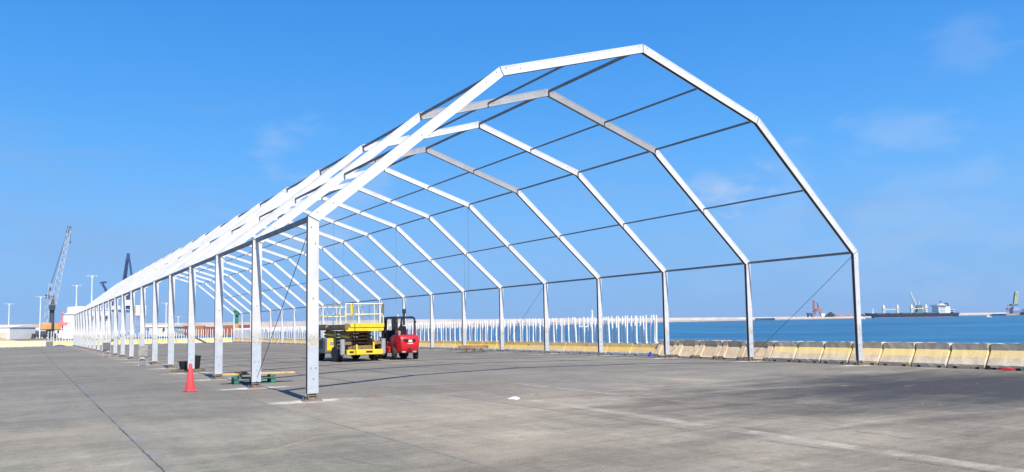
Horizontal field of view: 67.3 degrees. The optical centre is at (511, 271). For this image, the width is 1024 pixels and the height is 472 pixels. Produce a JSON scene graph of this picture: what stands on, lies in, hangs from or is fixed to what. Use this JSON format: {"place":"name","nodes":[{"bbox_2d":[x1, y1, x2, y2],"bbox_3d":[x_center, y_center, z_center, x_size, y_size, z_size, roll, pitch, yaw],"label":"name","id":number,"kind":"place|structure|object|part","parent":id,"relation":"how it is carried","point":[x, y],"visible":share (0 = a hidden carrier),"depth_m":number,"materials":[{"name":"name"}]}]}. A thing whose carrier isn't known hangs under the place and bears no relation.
{"place":"outdoors","nodes":[
{"label":"outdoors","id":0,"kind":"place"},
{"bbox_2d":[58,312,69,330],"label":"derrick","id":1,"kind":"object","parent":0,"point":[61,322],"visible":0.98,"depth_m":249.93,"materials":[{"name":"metal"}]},
{"bbox_2d":[103,342,109,356],"bbox_3d":[-27.794,5.363,52.705,0.460,0.978,0.360,1,-5,-28],"label":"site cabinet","id":2,"kind":"object","parent":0,"point":[106,346],"visible":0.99,"depth_m":52.63,"materials":[{"name":"metal"}]},
{"bbox_3d":[-27.747,5.147,52.627,0.400,0.500,0.012,1,-5,-28],"label":"door","id":3,"kind":"part","parent":2,"relation":"part of","materials":[{"name":"grey metal"}]},
{"bbox_2d":[92,308,135,338],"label":"warehouse","id":4,"kind":"structure","parent":0,"point":[127,320],"depth_m":266.42,"materials":[{"name":"metal"}]},
{"bbox_2d":[138,345,147,365],"bbox_3d":[-17.923,4.088,37.347,0.420,0.978,0.360,1,-5,-24],"label":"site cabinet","id":5,"kind":"object","parent":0,"point":[142,350],"visible":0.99,"depth_m":37.26,"materials":[{"name":"metal"}]},
{"bbox_3d":[-17.883,3.872,37.266,0.360,0.500,0.012,1,-5,-24],"label":"door","id":6,"kind":"part","parent":5,"relation":"part of","materials":[{"name":"white metal"}]},
{"bbox_2d":[195,355,200,368],"bbox_3d":[-13.054,3.718,31.740,0.420,0.571,0.420,-2,-4,13],"label":"mortar tub","id":7,"kind":"object","parent":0,"point":[197,361],"visible":0.66,"depth_m":31.62,"materials":[{"name":"black plastic"}]},
{"bbox_2d":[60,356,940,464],"bbox_3d":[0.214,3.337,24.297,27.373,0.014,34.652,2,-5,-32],"label":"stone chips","id":8,"kind":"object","parent":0,"point":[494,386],"visible":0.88,"depth_m":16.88,"materials":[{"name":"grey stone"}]},
{"bbox_2d":[0,338,1023,471],"bbox_3d":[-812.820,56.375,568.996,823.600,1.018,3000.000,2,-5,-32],"label":"ground","id":9,"kind":"structure","parent":0,"point":[124,414],"depth_m":13.87,"materials":[{"name":"concrete"}]},
{"bbox_2d":[0,341,10,347],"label":"concrete barrier","id":10,"kind":"object","parent":9,"relation":"on","point":[5,343],"visible":0.92,"depth_m":101.35,"materials":[{"name":"yellow concrete"}]},
{"bbox_2d":[0,337,14,340],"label":"earth berm","id":11,"kind":"structure","parent":9,"relation":"on","point":[3,339],"depth_m":120.33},
{"bbox_2d":[0,325,35,338],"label":"warehouse","id":12,"kind":"structure","parent":9,"relation":"on","point":[17,332],"depth_m":335.28,"materials":[{"name":"white metal"}]},
{"bbox_2d":[0,332,6,338],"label":"door","id":13,"kind":"structure","parent":12,"relation":"in","point":[2,334],"depth_m":329.82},
{"bbox_2d":[11,341,28,346],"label":"concrete barrier","id":14,"kind":"object","parent":9,"relation":"on","point":[19,343],"visible":0.95,"depth_m":102.20,"materials":[{"name":"yellow concrete"}]},
{"bbox_2d":[29,341,45,346],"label":"concrete barrier","id":15,"kind":"object","parent":9,"relation":"on","point":[37,343],"visible":1,"depth_m":103.23,"materials":[{"name":"yellow concrete"}]},
{"bbox_2d":[35,296,45,337],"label":"light mast","id":16,"kind":"object","parent":9,"relation":"on","point":[40,317],"visible":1,"depth_m":340.32,"materials":[{"name":"metal"}]},
{"bbox_2d":[36,328,61,337],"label":"warehouse","id":17,"kind":"structure","parent":9,"relation":"on","point":[57,330],"depth_m":380.00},
{"bbox_2d":[31,226,71,337],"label":"harbour crane","id":18,"kind":"object","parent":9,"relation":"on","point":[50,326],"visible":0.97,"depth_m":345.29,"materials":[{"name":"metal"}]},
{"bbox_2d":[53,341,69,345],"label":"concrete barrier","id":19,"kind":"object","parent":9,"relation":"on","point":[66,343],"visible":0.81,"depth_m":105.93,"materials":[{"name":"yellow concrete"}]},
{"bbox_2d":[63,310,89,338],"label":"warehouse","id":20,"kind":"structure","parent":9,"relation":"on","point":[68,317],"depth_m":290.25,"materials":[{"name":"white metal"}]},
{"bbox_2d":[100,281,113,305],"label":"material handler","id":21,"kind":"object","parent":20,"relation":"on","point":[104,287],"visible":0.22,"depth_m":300.07,"materials":[{"name":"blue metal"}]},
{"bbox_2d":[71,284,82,306],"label":"light mast","id":22,"kind":"object","parent":9,"relation":"on","point":[76,286],"visible":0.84,"depth_m":331.02,"materials":[{"name":"metal"}]},
{"bbox_2d":[67,305,93,312],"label":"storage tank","id":23,"kind":"object","parent":9,"relation":"on","point":[70,309],"visible":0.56,"depth_m":326.02,"materials":[{"name":"metal"}]},
{"bbox_2d":[86,275,98,301],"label":"light mast","id":24,"kind":"object","parent":9,"relation":"on","point":[92,286],"visible":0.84,"depth_m":301.22,"materials":[{"name":"metal"}]},
{"bbox_2d":[117,340,128,344],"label":"concrete barrier","id":25,"kind":"object","parent":9,"relation":"on","point":[119,342],"visible":0.5,"depth_m":109.97,"materials":[{"name":"concrete"}]},
{"bbox_2d":[112,253,151,336],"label":"harbour crane","id":26,"kind":"object","parent":9,"relation":"on","point":[137,308],"visible":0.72,"depth_m":300.20,"materials":[{"name":"metal"}]},
{"bbox_2d":[0,322,269,327],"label":"sea wall","id":27,"kind":"structure","parent":9,"relation":"on","point":[211,324],"depth_m":530.58,"materials":[{"name":"concrete"}]},
{"bbox_2d":[134,340,147,343],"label":"concrete barrier","id":28,"kind":"object","parent":9,"relation":"on","point":[137,341],"visible":0.43,"depth_m":110.94,"materials":[{"name":"yellow concrete"}]},
{"bbox_2d":[148,339,162,343],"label":"concrete barrier","id":29,"kind":"object","parent":9,"relation":"on","point":[159,341],"visible":0.69,"depth_m":112.39,"materials":[{"name":"concrete"}]},
{"bbox_2d":[145,325,183,335],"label":"warehouse","id":30,"kind":"structure","parent":9,"relation":"on","point":[162,327],"depth_m":363.46,"materials":[{"name":"white metal"}]},
{"bbox_2d":[161,302,167,336],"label":"light mast","id":31,"kind":"object","parent":9,"relation":"on","point":[166,304],"visible":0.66,"depth_m":330.32,"materials":[{"name":"metal"}]},
{"bbox_2d":[162,339,176,343],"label":"concrete barrier","id":32,"kind":"object","parent":9,"relation":"on","point":[164,341],"visible":0.71,"depth_m":112.94,"materials":[{"name":"concrete"}]},
{"bbox_2d":[177,339,187,342],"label":"concrete barrier","id":33,"kind":"object","parent":9,"relation":"on","point":[182,340],"visible":0.62,"depth_m":114.13,"materials":[{"name":"yellow concrete"}]},
{"bbox_2d":[183,326,187,335],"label":"shipping container","id":34,"kind":"object","parent":9,"relation":"on","point":[185,327],"visible":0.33,"depth_m":393.91,"materials":[{"name":"red metal"}]},
{"bbox_2d":[171,369,204,371],"bbox_3d":[-13.132,4.011,31.192,1.300,0.075,0.140,2,-5,-35],"label":"bearer","id":35,"kind":"object","parent":9,"relation":"on","point":[184,370],"visible":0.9,"depth_m":31.05,"materials":[{"name":"brown wood"}]},
{"bbox_2d":[177,361,186,368],"bbox_3d":[-13.342,3.811,31.254,0.412,0.324,0.425,-1,-4,4],"label":"mortar tub","id":36,"kind":"object","parent":35,"relation":"on","point":[182,364],"visible":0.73,"depth_m":31.10,"materials":[{"name":"black plastic"}]},
{"bbox_2d":[183,363,197,391],"bbox_3d":[-8.614,2.839,20.589,0.290,0.745,0.290,3,-6,-44],"label":"traffic cone","id":37,"kind":"object","parent":9,"relation":"on","point":[190,385],"visible":1,"depth_m":20.51,"materials":[{"name":"red plastic"}]},
{"bbox_2d":[195,338,204,342],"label":"concrete barrier","id":38,"kind":"object","parent":9,"relation":"on","point":[199,340],"visible":0.66,"depth_m":115.41,"materials":[{"name":"yellow concrete"}]},
{"bbox_2d":[195,326,205,334],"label":"shipping container","id":39,"kind":"object","parent":9,"relation":"on","point":[199,328],"visible":0.38,"depth_m":393.94,"materials":[{"name":"metal"}]},
{"bbox_2d":[204,327,213,334],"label":"shipping container","id":40,"kind":"object","parent":9,"relation":"on","point":[206,330],"visible":0.52,"depth_m":393.90,"materials":[{"name":"red metal"}]},
{"bbox_2d":[205,338,213,342],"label":"concrete barrier","id":41,"kind":"object","parent":9,"relation":"on","point":[209,340],"visible":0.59,"depth_m":116.17,"materials":[{"name":"yellow concrete"}]},
{"bbox_2d":[223,338,231,341],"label":"concrete barrier","id":42,"kind":"object","parent":9,"relation":"on","point":[227,339],"visible":0.51,"depth_m":117.54,"materials":[{"name":"concrete"}]},
{"bbox_2d":[48,329,231,340],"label":"picket fence","id":43,"kind":"object","parent":42,"relation":"on","point":[146,334],"visible":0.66,"depth_m":112.34,"materials":[{"name":"metal"}]},
{"bbox_2d":[223,325,232,334],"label":"shipping container","id":44,"kind":"object","parent":9,"relation":"on","point":[228,327],"visible":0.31,"depth_m":393.96,"materials":[{"name":"red metal"}]},
{"bbox_2d":[231,374,275,384],"bbox_3d":[-7.938,3.283,23.567,1.220,0.269,0.920,1,-5,-25],"label":"pallet","id":45,"kind":"object","parent":9,"relation":"on","point":[271,378],"visible":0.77,"depth_m":23.37,"materials":[{"name":"green paint"}]},
{"bbox_2d":[222,372,294,375],"bbox_3d":[-7.725,3.125,23.500,2.150,0.045,0.160,2,-5,-30],"label":"plank","id":46,"kind":"object","parent":45,"relation":"on","point":[261,373],"visible":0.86,"depth_m":23.52,"materials":[{"name":"brown wood"}]},
{"bbox_2d":[319,303,385,361],"bbox_3d":[-8.860,3.208,40.422,2.652,2.942,5.910,2,-5,-31],"label":"scissor lift","id":47,"kind":"object","parent":9,"relation":"on","point":[353,344],"visible":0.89,"depth_m":38.56,"materials":[{"name":"metal"}]},
{"bbox_2d":[378,309,418,359],"bbox_3d":[-6.351,3.387,41.561,1.615,2.672,4.138,2,-5,-31],"label":"forklift","id":48,"kind":"object","parent":9,"relation":"on","point":[401,342],"visible":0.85,"depth_m":40.27,"materials":[{"name":"red paint"}]},
{"bbox_2d":[419,340,429,348],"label":"concrete barrier","id":49,"kind":"object","parent":9,"relation":"on","point":[425,344],"visible":0.59,"depth_m":61.32,"materials":[{"name":"yellow concrete"}]},
{"bbox_2d":[430,341,443,348],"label":"concrete barrier","id":50,"kind":"object","parent":9,"relation":"on","point":[438,344],"visible":0.58,"depth_m":59.40,"materials":[{"name":"yellow concrete"}]},
{"bbox_2d":[441,341,455,349],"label":"concrete barrier","id":51,"kind":"object","parent":9,"relation":"on","point":[450,345],"visible":0.84,"depth_m":57.86,"materials":[{"name":"yellow concrete"}]},
{"bbox_2d":[454,341,468,349],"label":"concrete barrier","id":52,"kind":"object","parent":9,"relation":"on","point":[456,347],"visible":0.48,"depth_m":56.58,"materials":[{"name":"yellow concrete"}]},
{"bbox_2d":[73,44,866,401],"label":"tent frame","id":53,"kind":"object","parent":9,"relation":"on","point":[231,236],"visible":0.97,"depth_m":31.59,"materials":[{"name":"metal"}]},
{"bbox_2d":[467,341,482,349],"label":"concrete barrier","id":54,"kind":"object","parent":9,"relation":"on","point":[475,342],"visible":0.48,"depth_m":54.64,"materials":[{"name":"yellow concrete"}]},
{"bbox_2d":[482,341,497,350],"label":"concrete barrier","id":55,"kind":"object","parent":9,"relation":"on","point":[492,345],"visible":0.71,"depth_m":52.76,"materials":[{"name":"yellow concrete"}]},
{"bbox_2d":[495,341,512,350],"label":"concrete barrier","id":56,"kind":"object","parent":9,"relation":"on","point":[508,346],"visible":0.62,"depth_m":51.07,"materials":[{"name":"concrete"}]},
{"bbox_2d":[510,342,528,351],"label":"concrete barrier","id":57,"kind":"object","parent":9,"relation":"on","point":[519,347],"visible":0.82,"depth_m":49.65,"materials":[{"name":"yellow concrete"}]},
{"bbox_2d":[527,342,544,352],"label":"concrete barrier","id":58,"kind":"object","parent":9,"relation":"on","point":[536,347],"visible":0.73,"depth_m":47.98,"materials":[{"name":"concrete"}]},
{"bbox_2d":[549,342,566,352],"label":"concrete barrier","id":59,"kind":"object","parent":9,"relation":"on","point":[556,347],"visible":0.73,"depth_m":46.15,"materials":[{"name":"yellow concrete"}]},
{"bbox_2d":[564,342,589,353],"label":"concrete barrier","id":60,"kind":"object","parent":9,"relation":"on","point":[575,347],"visible":0.84,"depth_m":44.64,"materials":[{"name":"yellow concrete"}]},
{"bbox_2d":[235,315,658,342],"bbox_3d":[-17.601,6.207,78.716,0.258,1.482,93.900,2,-5,-32],"label":"picket fence","id":61,"kind":"object","parent":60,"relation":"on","point":[265,333],"visible":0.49,"depth_m":49.76,"materials":[{"name":"white metal"}]},
{"bbox_2d":[584,343,608,354],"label":"concrete barrier","id":62,"kind":"object","parent":9,"relation":"on","point":[591,348],"visible":0.64,"depth_m":43.14,"materials":[{"name":"yellow concrete"}]},
{"bbox_2d":[606,343,632,355],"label":"concrete barrier","id":63,"kind":"object","parent":9,"relation":"on","point":[619,349],"visible":0.88,"depth_m":41.30,"materials":[{"name":"yellow concrete"}]},
{"bbox_2d":[630,343,658,355],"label":"concrete barrier","id":64,"kind":"object","parent":9,"relation":"on","point":[641,349],"visible":0.77,"depth_m":39.73,"materials":[{"name":"yellow concrete"}]},
{"bbox_2d":[655,340,678,356],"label":"concrete barrier","id":65,"kind":"object","parent":9,"relation":"on","point":[674,345],"visible":0.58,"depth_m":38.07,"materials":[{"name":"beige concrete"}]},
{"bbox_2d":[674,340,699,357],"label":"concrete barrier","id":66,"kind":"object","parent":9,"relation":"on","point":[687,348],"visible":0.77,"depth_m":36.80,"materials":[{"name":"beige concrete"}]},
{"bbox_2d":[696,340,725,358],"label":"concrete barrier","id":67,"kind":"object","parent":9,"relation":"on","point":[708,349],"visible":0.8,"depth_m":35.50,"materials":[{"name":"beige concrete"}]},
{"bbox_2d":[719,340,746,359],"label":"concrete barrier","id":68,"kind":"object","parent":9,"relation":"on","point":[733,350],"visible":0.76,"depth_m":34.24,"materials":[{"name":"beige concrete"}]},
{"bbox_2d":[743,341,774,360],"bbox_3d":[10.782,3.397,33.075,0.869,0.832,1.453,2,-5,-30],"label":"concrete barrier","id":69,"kind":"object","parent":9,"relation":"on","point":[764,352],"visible":0.62,"depth_m":32.78,"materials":[{"name":"beige concrete"}]},
{"bbox_2d":[770,341,798,361],"bbox_3d":[11.453,3.300,31.884,0.868,0.831,1.228,2,-5,-30],"label":"concrete barrier","id":70,"kind":"object","parent":9,"relation":"on","point":[784,351],"visible":0.81,"depth_m":31.70,"materials":[{"name":"beige concrete"}]},
{"bbox_2d":[794,341,824,362],"bbox_3d":[12.068,3.209,30.782,0.869,0.831,1.231,1,-5,-30],"label":"concrete barrier","id":71,"kind":"object","parent":9,"relation":"on","point":[810,351],"visible":0.83,"depth_m":30.61,"materials":[{"name":"beige concrete"}]},
{"bbox_2d":[821,341,852,363],"bbox_3d":[12.683,3.119,29.681,0.869,0.832,1.229,1,-5,-29],"label":"concrete barrier","id":72,"kind":"object","parent":9,"relation":"on","point":[837,352],"visible":0.81,"depth_m":29.49,"materials":[{"name":"beige concrete"}]},
{"bbox_2d":[849,342,883,364],"bbox_3d":[13.297,3.029,28.580,0.869,0.832,1.229,2,-5,-30],"label":"concrete barrier","id":73,"kind":"object","parent":9,"relation":"on","point":[872,352],"visible":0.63,"depth_m":28.28,"materials":[{"name":"beige concrete"}]},
{"bbox_2d":[879,342,915,365],"bbox_3d":[13.911,2.940,27.481,0.868,0.831,1.228,1,-5,-28],"label":"concrete barrier","id":74,"kind":"object","parent":9,"relation":"on","point":[898,353],"visible":0.84,"depth_m":27.30,"materials":[{"name":"beige concrete"}]},
{"bbox_2d":[912,342,951,367],"bbox_3d":[14.525,2.850,26.378,0.869,0.831,1.231,1,-5,-29],"label":"concrete barrier","id":75,"kind":"object","parent":9,"relation":"on","point":[931,354],"visible":0.84,"depth_m":26.21,"materials":[{"name":"beige concrete"}]},
{"bbox_2d":[948,343,990,368],"bbox_3d":[15.140,2.760,25.277,0.869,0.832,1.229,1,-5,-30],"label":"concrete barrier","id":76,"kind":"object","parent":9,"relation":"on","point":[969,355],"visible":0.87,"depth_m":25.10,"materials":[{"name":"grey concrete"}]},
{"bbox_2d":[985,365,996,369],"bbox_3d":[15.224,3.014,24.444,0.258,0.200,0.452,2,-5,-32],"label":"cloth","id":77,"kind":"object","parent":9,"relation":"on","point":[987,367],"visible":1,"depth_m":24.36,"materials":[{"name":"fabric"}]},
{"bbox_2d":[987,343,1023,370],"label":"concrete barrier","id":78,"kind":"object","parent":9,"relation":"on","point":[1008,355],"visible":0.94,"depth_m":24.10,"materials":[{"name":"grey concrete"}]},
{"bbox_2d":[998,367,1020,370],"bbox_3d":[15.478,2.998,23.924,0.339,0.149,0.784,2,-5,-32],"label":"cloth","id":79,"kind":"object","parent":9,"relation":"on","point":[1010,369],"visible":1,"depth_m":23.79,"materials":[{"name":"red fabric"}]},
{"bbox_2d":[0,0,1023,324],"label":"sky","id":80,"kind":"structure","parent":0,"point":[141,128],"materials":[{"name":"blue"}]},
{"bbox_2d":[135,315,1023,343],"bbox_3d":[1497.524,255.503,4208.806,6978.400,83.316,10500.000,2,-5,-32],"label":"sea","id":81,"kind":"structure","parent":0,"point":[1005,329],"depth_m":245.30,"materials":[{"name":"liquid"}]},
{"bbox_2d":[234,309,239,327],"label":"harbour beacon","id":82,"kind":"object","parent":81,"relation":"on","point":[236,312],"visible":0.59,"depth_m":329.65,"materials":[{"name":"green metal"}]},
{"bbox_2d":[272,316,823,331],"bbox_3d":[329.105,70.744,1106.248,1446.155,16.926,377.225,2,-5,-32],"label":"breakwater","id":83,"kind":"object","parent":81,"relation":"in","point":[287,324],"visible":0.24,"depth_m":883.32,"materials":[{"name":"concrete"}]},
{"bbox_2d":[755,316,870,319],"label":"ore quay","id":84,"kind":"structure","parent":81,"relation":"in","point":[795,318],"depth_m":1317.04,"materials":[{"name":"concrete"}]},
{"bbox_2d":[813,300,824,316],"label":"portal crane","id":85,"kind":"object","parent":84,"relation":"on","point":[819,310],"visible":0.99,"depth_m":1385.55,"materials":[{"name":"red metal"}]},
{"bbox_2d":[824,312,834,316],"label":"ore heap","id":86,"kind":"object","parent":84,"relation":"on","point":[830,314],"visible":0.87,"depth_m":1395.30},
{"bbox_2d":[864,301,958,317],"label":"cargo ship","id":87,"kind":"object","parent":81,"relation":"on","point":[942,310],"visible":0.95,"depth_m":1489.93,"materials":[{"name":"white paint"}]},
{"bbox_2d":[909,291,922,311],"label":"harbour crane","id":88,"kind":"object","parent":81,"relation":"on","point":[918,306],"visible":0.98,"depth_m":1641.50,"materials":[{"name":"grey metal"}]},
{"bbox_2d":[959,312,1008,315],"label":"breakwater","id":89,"kind":"object","parent":81,"relation":"in","point":[964,314],"visible":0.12,"depth_m":2160.06,"materials":[{"name":"concrete"}]},
{"bbox_2d":[991,313,1019,315],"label":"cargo quay","id":90,"kind":"structure","parent":81,"relation":"in","point":[1005,314],"depth_m":1584.73,"materials":[{"name":"grey concrete"}]},
{"bbox_2d":[1009,291,1020,313],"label":"harbour crane","id":91,"kind":"object","parent":90,"relation":"on","point":[1015,309],"visible":0.99,"depth_m":1600.29,"materials":[{"name":"metal"}]},
{"bbox_3d":[-2.526,4.904,50.116,1.850,0.056,0.190,-1,-4,2],"label":"plank","id":92,"kind":"object","parent":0,"visible":0},
{"bbox_2d":[458,345,487,345],"bbox_3d":[-2.527,4.847,50.180,1.950,0.056,0.190,-1,-4,-1],"label":"plank","id":93,"kind":"object","parent":92,"relation":"on","point":[472,345],"visible":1,"depth_m":50.09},
{"bbox_3d":[-7.985,3.148,23.761,1.900,0.045,0.160,2,-5,-31],"label":"plank","id":94,"kind":"object","parent":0,"visible":0},
{"bbox_2d":[234,371,246,373],"bbox_3d":[-8.230,3.069,23.328,0.200,0.055,0.620,2,-5,-36],"label":"timber offcut","id":95,"kind":"object","parent":94,"relation":"on","point":[240,372],"visible":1,"depth_m":23.15,"materials":[{"name":"brown wood"}]}
]}

